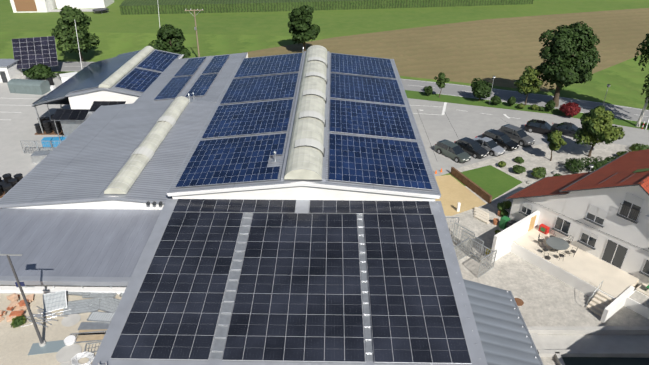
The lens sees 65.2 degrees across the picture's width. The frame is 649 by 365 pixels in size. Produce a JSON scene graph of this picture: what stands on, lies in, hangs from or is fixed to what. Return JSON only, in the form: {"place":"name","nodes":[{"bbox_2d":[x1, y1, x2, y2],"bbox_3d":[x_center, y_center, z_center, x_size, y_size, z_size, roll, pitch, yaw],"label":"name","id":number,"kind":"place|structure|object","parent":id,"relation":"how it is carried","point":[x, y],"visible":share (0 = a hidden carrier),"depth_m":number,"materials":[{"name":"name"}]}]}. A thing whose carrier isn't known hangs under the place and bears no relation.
{"place":"outdoors","nodes":[
{"label":"outdoors","id":0,"kind":"place"},
{"bbox_2d":[0,59,22,82],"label":"white building","id":1,"kind":"structure","parent":0,"point":[9,70],"depth_m":87.18,"materials":[{"name":"paint"}]},
{"bbox_2d":[47,72,77,89],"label":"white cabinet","id":2,"kind":"object","parent":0,"point":[65,76],"visible":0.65,"depth_m":84.19,"materials":[{"name":"white"}]},
{"bbox_2d":[0,285,126,364],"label":"raised yard","id":3,"kind":"structure","parent":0,"point":[16,343],"depth_m":32.25,"materials":[{"name":"concrete"}]},
{"bbox_2d":[10,315,26,327],"bbox_3d":[-19.665,8.908,32.640,0.904,0.609,1.059,-11,32,-18],"label":"bush","id":4,"kind":"object","parent":3,"relation":"on","point":[17,321],"visible":0.98,"depth_m":32.41,"materials":[{"name":"green plant"}]},
{"bbox_2d":[0,254,45,346],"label":"yard mast","id":5,"kind":"object","parent":3,"relation":"on","point":[20,285],"visible":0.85,"depth_m":29.04,"materials":[{"name":"metal"}]},
{"bbox_2d":[0,290,123,364],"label":"yard clutter","id":6,"kind":"object","parent":3,"relation":"on","point":[68,350],"visible":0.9,"depth_m":32.95,"materials":[{"name":"grey metal"}]},
{"bbox_2d":[0,208,161,286],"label":"shed","id":7,"kind":"structure","parent":3,"relation":"on","point":[86,247],"depth_m":37.56,"materials":[{"name":"grey metal"}]},
{"bbox_2d":[134,52,247,102],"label":"roof","id":8,"kind":"structure","parent":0,"point":[205,78],"depth_m":67.89,"materials":[{"name":"white paint"}]},
{"bbox_2d":[0,0,648,36],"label":"grass","id":9,"kind":"structure","parent":0,"point":[329,23],"depth_m":130.62,"materials":[{"name":"green plant"}]},
{"bbox_2d":[10,0,113,12],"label":"buildings","id":10,"kind":"structure","parent":9,"relation":"on","point":[26,6],"depth_m":138.20,"materials":[{"name":"white paint"}]},
{"bbox_2d":[0,8,648,185],"bbox_3d":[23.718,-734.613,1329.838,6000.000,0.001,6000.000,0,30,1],"label":"ground","id":11,"kind":"structure","parent":0,"point":[625,80],"depth_m":102.09,"materials":[{"name":"green plant"}]},
{"bbox_2d":[12,36,57,68],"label":"solar tracker","id":12,"kind":"object","parent":11,"relation":"on","point":[29,52],"visible":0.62,"depth_m":89.76,"materials":[{"name":"glass"}]},
{"bbox_2d":[50,5,99,61],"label":"tree","id":13,"kind":"object","parent":11,"relation":"on","point":[64,33],"visible":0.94,"depth_m":93.35,"materials":[{"name":"green plant"}]},
{"bbox_2d":[0,73,172,198],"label":"yard","id":14,"kind":"structure","parent":11,"relation":"on","point":[16,129],"depth_m":70.70,"materials":[{"name":"concrete"}]},
{"bbox_2d":[7,79,50,94],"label":"container","id":15,"kind":"object","parent":14,"relation":"on","point":[30,86],"visible":0.88,"depth_m":81.93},
{"bbox_2d":[0,95,69,197],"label":"stored materials","id":16,"kind":"object","parent":14,"relation":"on","point":[37,156],"visible":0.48,"depth_m":64.98,"materials":[{"name":"black"}]},
{"bbox_2d":[23,64,51,78],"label":"hedge","id":17,"kind":"object","parent":14,"relation":"on","point":[39,71],"visible":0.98,"depth_m":87.47,"materials":[{"name":"green plant"}]},
{"bbox_2d":[43,71,56,79],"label":"shrub","id":18,"kind":"object","parent":14,"relation":"on","point":[53,74],"visible":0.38,"depth_m":88.45,"materials":[{"name":"green plant"}]},
{"bbox_2d":[51,101,125,142],"bbox_3d":[-29.943,-7.652,65.732,8.400,4.972,4.164,0,30,1],"label":"canopy","id":19,"kind":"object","parent":14,"relation":"on","point":[71,120],"depth_m":64.47,"materials":[{"name":"silver metal"}]},
{"bbox_2d":[0,93,215,209],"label":"hall","id":20,"kind":"structure","parent":14,"relation":"on","point":[127,156],"depth_m":46.47,"materials":[{"name":"white paint"}]},
{"bbox_2d":[32,46,183,133],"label":"hall","id":21,"kind":"structure","parent":14,"relation":"on","point":[130,77],"depth_m":70.03,"materials":[{"name":"white paint"}]},
{"bbox_2d":[148,24,190,58],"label":"tree","id":22,"kind":"object","parent":11,"relation":"on","point":[171,38],"visible":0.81,"depth_m":85.99,"materials":[{"name":"green plant"}]},
{"bbox_2d":[185,9,203,56],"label":"utility pole","id":23,"kind":"object","parent":11,"relation":"on","point":[195,27],"visible":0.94,"depth_m":94.97,"materials":[{"name":"brown wood"}]},
{"bbox_2d":[166,45,440,200],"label":"hall","id":24,"kind":"structure","parent":11,"relation":"on","point":[316,122],"depth_m":47.24,"materials":[{"name":"blue glass"}]},
{"bbox_2d":[74,0,648,129],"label":"flag poles","id":25,"kind":"object","parent":11,"relation":"on","point":[159,24],"visible":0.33,"depth_m":88.93,"materials":[{"name":"white metal"}]},
{"bbox_2d":[405,90,648,129],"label":"verge","id":26,"kind":"structure","parent":11,"relation":"on","point":[460,100],"depth_m":78.62,"materials":[{"name":"green plant"}]},
{"bbox_2d":[423,86,432,94],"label":"bush","id":27,"kind":"object","parent":26,"relation":"on","point":[428,90],"visible":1,"depth_m":80.79,"materials":[{"name":"green plant"}]},
{"bbox_2d":[434,72,449,97],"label":"tree","id":28,"kind":"object","parent":26,"relation":"on","point":[441,78],"visible":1,"depth_m":79.28,"materials":[{"name":"green plant"}]},
{"bbox_2d":[471,78,492,100],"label":"tree","id":29,"kind":"object","parent":26,"relation":"on","point":[481,88],"visible":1,"depth_m":77.82,"materials":[{"name":"green plant"}]},
{"bbox_2d":[491,95,501,104],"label":"bush","id":30,"kind":"object","parent":26,"relation":"on","point":[495,99],"visible":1,"depth_m":77.14,"materials":[{"name":"green plant"}]},
{"bbox_2d":[507,96,515,104],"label":"bush","id":31,"kind":"object","parent":26,"relation":"on","point":[511,100],"visible":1,"depth_m":76.79,"materials":[{"name":"green plant"}]},
{"bbox_2d":[517,103,524,107],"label":"shrub","id":32,"kind":"object","parent":26,"relation":"on","point":[521,105],"visible":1,"depth_m":76.39,"materials":[{"name":"green plant"}]},
{"bbox_2d":[514,66,542,104],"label":"tree","id":33,"kind":"object","parent":26,"relation":"on","point":[528,79],"visible":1,"depth_m":75.30,"materials":[{"name":"green plant"}]},
{"bbox_2d":[530,104,538,109],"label":"shrub","id":34,"kind":"object","parent":26,"relation":"on","point":[534,107],"visible":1,"depth_m":75.86,"materials":[{"name":"green plant"}]},
{"bbox_2d":[545,100,555,110],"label":"bush","id":35,"kind":"object","parent":26,"relation":"on","point":[550,105],"visible":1,"depth_m":74.88,"materials":[{"name":"green plant"}]},
{"bbox_2d":[535,21,600,106],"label":"tree","id":36,"kind":"object","parent":26,"relation":"on","point":[561,66],"visible":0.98,"depth_m":71.87,"materials":[{"name":"green plant"}]},
{"bbox_2d":[559,102,580,116],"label":"bush","id":37,"kind":"object","parent":26,"relation":"on","point":[569,109],"visible":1,"depth_m":72.88,"materials":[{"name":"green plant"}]},
{"bbox_2d":[633,34,648,126],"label":"birch tree","id":38,"kind":"object","parent":26,"relation":"on","point":[644,49],"visible":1,"depth_m":68.00,"materials":[{"name":"green plant"}]},
{"bbox_2d":[408,98,648,175],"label":"parking lot","id":39,"kind":"structure","parent":11,"relation":"on","point":[471,121],"depth_m":71.60,"materials":[{"name":"grey asphalt"}]},
{"bbox_2d":[0,98,518,159],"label":"lot marks","id":40,"kind":"object","parent":39,"relation":"on","point":[444,108],"visible":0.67,"depth_m":75.45,"materials":[{"name":"white"}]},
{"bbox_2d":[435,139,470,162],"bbox_3d":[15.893,-3.907,62.744,2.100,1.490,4.681,-20,35,-30],"label":"car","id":41,"kind":"object","parent":39,"relation":"on","point":[454,151],"visible":1,"depth_m":62.17,"materials":[{"name":"grey paint"}]},
{"bbox_2d":[454,137,488,158],"bbox_3d":[18.460,-4.415,63.614,2.100,1.500,4.332,-20,36,-31],"label":"car","id":42,"kind":"object","parent":39,"relation":"on","point":[474,148],"visible":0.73,"depth_m":62.97,"materials":[{"name":"grey paint"}]},
{"bbox_2d":[473,136,504,155],"bbox_3d":[20.623,-4.741,64.249,2.100,1.430,4.532,-21,36,-32],"label":"car","id":43,"kind":"object","parent":39,"relation":"on","point":[491,146],"visible":0.77,"depth_m":63.43,"materials":[{"name":"grey paint"}]},
{"bbox_2d":[482,129,518,150],"bbox_3d":[22.800,-5.540,65.592,2.100,1.470,4.731,-20,35,-30],"label":"car","id":44,"kind":"object","parent":39,"relation":"on","point":[504,141],"visible":0.85,"depth_m":64.93,"materials":[{"name":"black paint"}]},
{"bbox_2d":[499,124,534,145],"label":"car","id":45,"kind":"object","parent":39,"relation":"on","point":[520,136],"visible":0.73,"depth_m":65.96,"materials":[{"name":"grey paint"}]},
{"bbox_2d":[525,119,558,134],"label":"car","id":46,"kind":"object","parent":39,"relation":"on","point":[538,126],"visible":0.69,"depth_m":68.58,"materials":[{"name":"black paint"}]},
{"bbox_2d":[552,122,579,138],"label":"car","id":47,"kind":"object","parent":39,"relation":"on","point":[568,128],"visible":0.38,"depth_m":68.00,"materials":[{"name":"grey paint"}]},
{"bbox_2d":[456,140,631,203],"bbox_3d":[30.765,-1.629,60.224,29.459,0.001,14.481,-10,31,-17],"label":"garden bed","id":48,"kind":"object","parent":11,"relation":"on","point":[539,155],"visible":0.33,"depth_m":62.30,"materials":[{"name":"grey gravel"}]},
{"bbox_2d":[461,165,521,199],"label":"lawn","id":49,"kind":"structure","parent":48,"relation":"on","point":[494,182],"depth_m":57.98,"materials":[{"name":"green plant"}]},
{"bbox_2d":[498,161,505,167],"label":"shrub","id":50,"kind":"object","parent":48,"relation":"on","point":[502,163],"visible":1,"depth_m":60.25,"materials":[{"name":"green plant"}]},
{"bbox_2d":[512,165,525,173],"bbox_3d":[22.672,-1.566,59.170,1.619,0.992,1.461,0,30,1],"label":"shrub","id":51,"kind":"object","parent":48,"relation":"on","point":[519,169],"visible":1,"depth_m":58.77,"materials":[{"name":"green plant"}]},
{"bbox_2d":[514,156,523,163],"bbox_3d":[23.692,-2.758,61.617,1.155,0.724,1.251,-21,36,-31],"label":"shrub","id":52,"kind":"object","parent":48,"relation":"on","point":[520,160],"visible":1,"depth_m":61.34,"materials":[{"name":"green plant"}]},
{"bbox_2d":[531,167,546,177],"bbox_3d":[24.582,-1.056,58.140,1.716,1.140,1.923,10,32,17],"label":"shrub","id":53,"kind":"object","parent":48,"relation":"on","point":[538,172],"visible":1,"depth_m":57.72,"materials":[{"name":"green plant"}]},
{"bbox_2d":[526,157,575,183],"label":"garden rocks","id":54,"kind":"object","parent":48,"relation":"on","point":[553,172],"visible":0.33,"depth_m":58.98,"materials":[{"name":"grey stone"}]},
{"bbox_2d":[547,130,566,160],"bbox_3d":[27.785,-4.429,61.062,2.329,4.073,2.788,0,30,1],"label":"garden tree","id":55,"kind":"object","parent":48,"relation":"on","point":[555,140],"visible":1,"depth_m":60.06,"materials":[{"name":"green plant"}]},
{"bbox_2d":[563,158,584,172],"bbox_3d":[29.049,-1.888,59.079,2.278,1.642,2.742,13,33,22],"label":"shrub","id":56,"kind":"object","parent":48,"relation":"on","point":[575,164],"visible":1,"depth_m":58.65,"materials":[{"name":"green plant"}]},
{"bbox_2d":[581,156,607,170],"bbox_3d":[31.683,-2.155,59.493,2.994,1.690,2.410,0,30,1],"label":"shrub","id":57,"kind":"object","parent":48,"relation":"on","point":[597,164],"visible":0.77,"depth_m":59.18,"materials":[{"name":"green plant"}]},
{"bbox_2d":[572,107,624,156],"bbox_3d":[32.852,-5.807,61.124,5.176,6.429,5.174,-24,38,-36],"label":"garden tree","id":58,"kind":"object","parent":48,"relation":"on","point":[597,125],"visible":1,"depth_m":59.98,"materials":[{"name":"green plant"}]},
{"bbox_2d":[604,155,617,162],"bbox_3d":[34.060,-2.297,59.979,2.209,1.450,2.012,0,30,1],"label":"shrub","id":59,"kind":"object","parent":48,"relation":"on","point":[609,159],"visible":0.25,"depth_m":59.94,"materials":[{"name":"green plant"}]},
{"bbox_2d":[616,151,629,155],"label":"shrub","id":60,"kind":"object","parent":48,"relation":"on","point":[620,152],"visible":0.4,"depth_m":62.41,"materials":[{"name":"green plant"}]},
{"bbox_2d":[629,143,648,151],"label":"shrub","id":61,"kind":"object","parent":48,"relation":"on","point":[636,147],"visible":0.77,"depth_m":63.75,"materials":[{"name":"green plant"}]},
{"bbox_2d":[119,0,532,14],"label":"corn field","id":62,"kind":"structure","parent":0,"point":[133,7],"depth_m":138.46,"materials":[{"name":"green plant"}]},
{"bbox_2d":[22,62,648,122],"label":"road","id":63,"kind":"structure","parent":0,"point":[621,112],"depth_m":81.72,"materials":[{"name":"grey asphalt"}]},
{"bbox_2d":[82,66,648,120],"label":"road markings","id":64,"kind":"object","parent":63,"relation":"on","point":[506,90],"visible":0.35,"depth_m":80.92,"materials":[{"name":"white paint"}]},
{"bbox_2d":[244,8,648,91],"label":"stubble field","id":65,"kind":"structure","parent":0,"point":[505,51],"depth_m":107.97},
{"bbox_2d":[287,5,319,51],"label":"tree","id":66,"kind":"object","parent":65,"relation":"on","point":[302,29],"visible":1,"depth_m":99.38,"materials":[{"name":"green plant"}]},
{"bbox_2d":[445,186,648,364],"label":"courtyard","id":67,"kind":"structure","parent":0,"point":[547,299],"depth_m":42.37,"materials":[{"name":"beige concrete"}]},
{"bbox_2d":[435,175,485,215],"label":"sand","id":68,"kind":"structure","parent":67,"relation":"on","point":[453,191],"depth_m":54.60,"materials":[{"name":"beige sand"}]},
{"bbox_2d":[435,168,500,277],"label":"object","id":69,"kind":"object","parent":67,"relation":"on","point":[481,214],"visible":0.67,"depth_m":45.60,"materials":[{"name":"grey metal"}]},
{"bbox_2d":[497,202,504,210],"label":"pot plant","id":70,"kind":"object","parent":69,"relation":"on","point":[500,206],"visible":0.98,"depth_m":50.86,"materials":[{"name":"green plant"}]},
{"bbox_2d":[450,167,491,203],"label":"timber wall","id":71,"kind":"structure","parent":67,"relation":"on","point":[472,185],"depth_m":55.82,"materials":[{"name":"brown wood"}]},
{"bbox_2d":[463,279,542,364],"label":"lean to","id":72,"kind":"object","parent":67,"relation":"on","point":[504,335],"visible":1,"depth_m":31.94,"materials":[{"name":"grey metal"}]},
{"bbox_2d":[500,209,508,216],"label":"shrub","id":73,"kind":"object","parent":67,"relation":"on","point":[503,212],"visible":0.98,"depth_m":50.88,"materials":[{"name":"green plant"}]},
{"bbox_2d":[503,200,511,209],"bbox_3d":[18.826,2.324,52.371,0.916,1.054,0.955,0,30,1],"label":"shrub","id":74,"kind":"object","parent":67,"relation":"on","point":[508,204],"visible":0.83,"depth_m":52.04,"materials":[{"name":"green plant"}]},
{"bbox_2d":[486,210,648,322],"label":"terrace","id":75,"kind":"structure","parent":67,"relation":"on","point":[608,288],"depth_m":42.78,"materials":[{"name":"stone"}]},
{"bbox_2d":[537,230,577,259],"bbox_3d":[20.394,5.503,44.481,3.099,1.067,3.267,0,30,1],"label":"patio dining set","id":76,"kind":"object","parent":75,"relation":"on","point":[554,242],"visible":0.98,"depth_m":44.35,"materials":[{"name":"grey"}]},
{"bbox_2d":[504,149,648,287],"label":"house","id":77,"kind":"structure","parent":67,"relation":"on","point":[602,213],"depth_m":43.10,"materials":[{"name":"white paint"}]},
{"bbox_2d":[527,326,648,364],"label":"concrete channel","id":78,"kind":"object","parent":67,"relation":"on","point":[587,345],"visible":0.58,"depth_m":36.95,"materials":[{"name":"grey concrete"}]},
{"label":"apron","id":79,"kind":"structure","parent":0,"visible":0},
{"bbox_2d":[91,199,486,364],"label":"hall","id":80,"kind":"structure","parent":79,"relation":"on","point":[281,282],"depth_m":32.42,"materials":[{"name":"glass"}]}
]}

